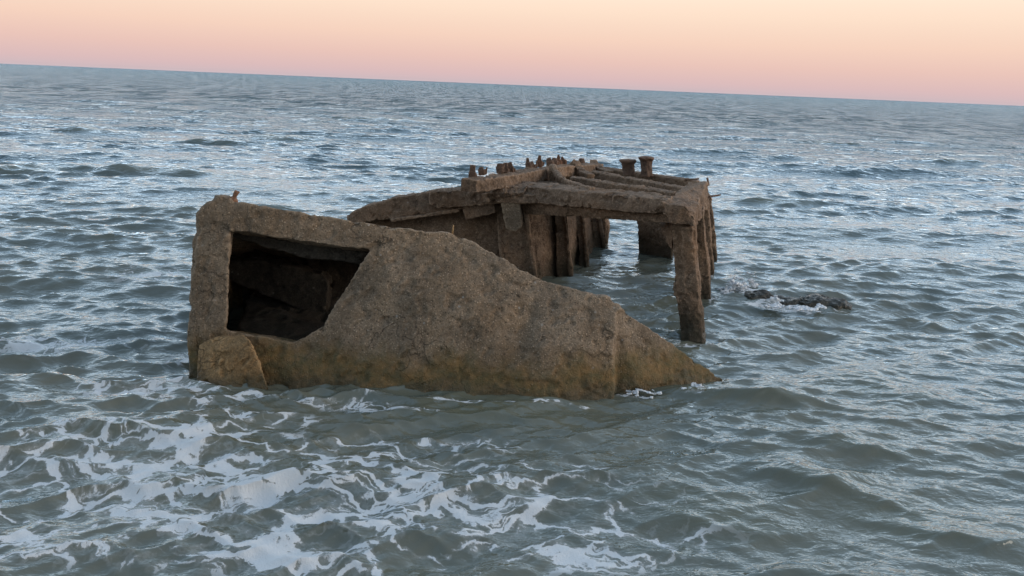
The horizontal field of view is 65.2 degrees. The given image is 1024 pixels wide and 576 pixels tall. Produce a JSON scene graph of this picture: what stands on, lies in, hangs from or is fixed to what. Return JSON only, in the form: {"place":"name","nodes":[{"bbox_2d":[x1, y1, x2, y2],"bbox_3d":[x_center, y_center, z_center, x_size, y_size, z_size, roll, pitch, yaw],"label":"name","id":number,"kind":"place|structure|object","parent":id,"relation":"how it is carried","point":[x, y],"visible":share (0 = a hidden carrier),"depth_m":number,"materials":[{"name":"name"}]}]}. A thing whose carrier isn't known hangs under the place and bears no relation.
{"place":"outdoors","nodes":[
{"label":"outdoors","id":0,"kind":"place"},
{"bbox_2d":[0,64,1023,575],"bbox_3d":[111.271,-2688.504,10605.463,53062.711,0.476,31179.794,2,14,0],"label":"sea","id":1,"kind":"structure","parent":0,"point":[876,428],"depth_m":7.78,"materials":[{"name":"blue liquid"}]},
{"bbox_2d":[197,335,267,389],"bbox_3d":[-2.471,0.780,7.037,0.561,0.778,0.742,-4,15,-23],"label":"rubble lump","id":2,"kind":"object","parent":1,"relation":"in","point":[226,360],"visible":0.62,"depth_m":6.86,"materials":[{"name":"brown concrete"}]},
{"bbox_2d":[187,190,721,399],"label":"concrete bunker block","id":3,"kind":"structure","parent":1,"relation":"in","point":[320,300],"depth_m":7.02,"materials":[{"name":"brown concrete"}]},
{"bbox_2d":[347,155,720,343],"bbox_3d":[1.161,-0.791,11.320,4.805,2.095,5.166,12,17,33],"label":"concrete hull frame","id":4,"kind":"object","parent":1,"relation":"in","point":[553,216],"visible":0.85,"depth_m":10.14,"materials":[{"name":"concrete"}]},
{"bbox_2d":[626,382,703,398],"bbox_3d":[1.430,0.912,7.083,0.875,0.076,0.245,1,14,-7],"label":"sea foam","id":5,"kind":"object","parent":1,"relation":"on","point":[636,391],"visible":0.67,"depth_m":7.07,"materials":[{"name":"white"}]},
{"bbox_2d":[716,269,826,312],"bbox_3d":[3.352,0.019,10.387,0.807,0.336,1.384,-7,17,-34],"label":"sea foam","id":6,"kind":"object","parent":1,"relation":"on","point":[734,285],"visible":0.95,"depth_m":10.37,"materials":[{"name":"white"}]},
{"bbox_2d":[735,289,851,309],"bbox_3d":[3.655,0.175,10.693,1.620,0.313,0.799,2,14,0],"label":"sea rock","id":7,"kind":"object","parent":1,"relation":"in","point":[811,300],"visible":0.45,"depth_m":10.47,"materials":[{"name":"grey stone"}]},
{"bbox_2d":[0,0,1023,105],"label":"sky","id":8,"kind":"structure","parent":0,"point":[943,51],"materials":[{"name":"pink"}]}
]}

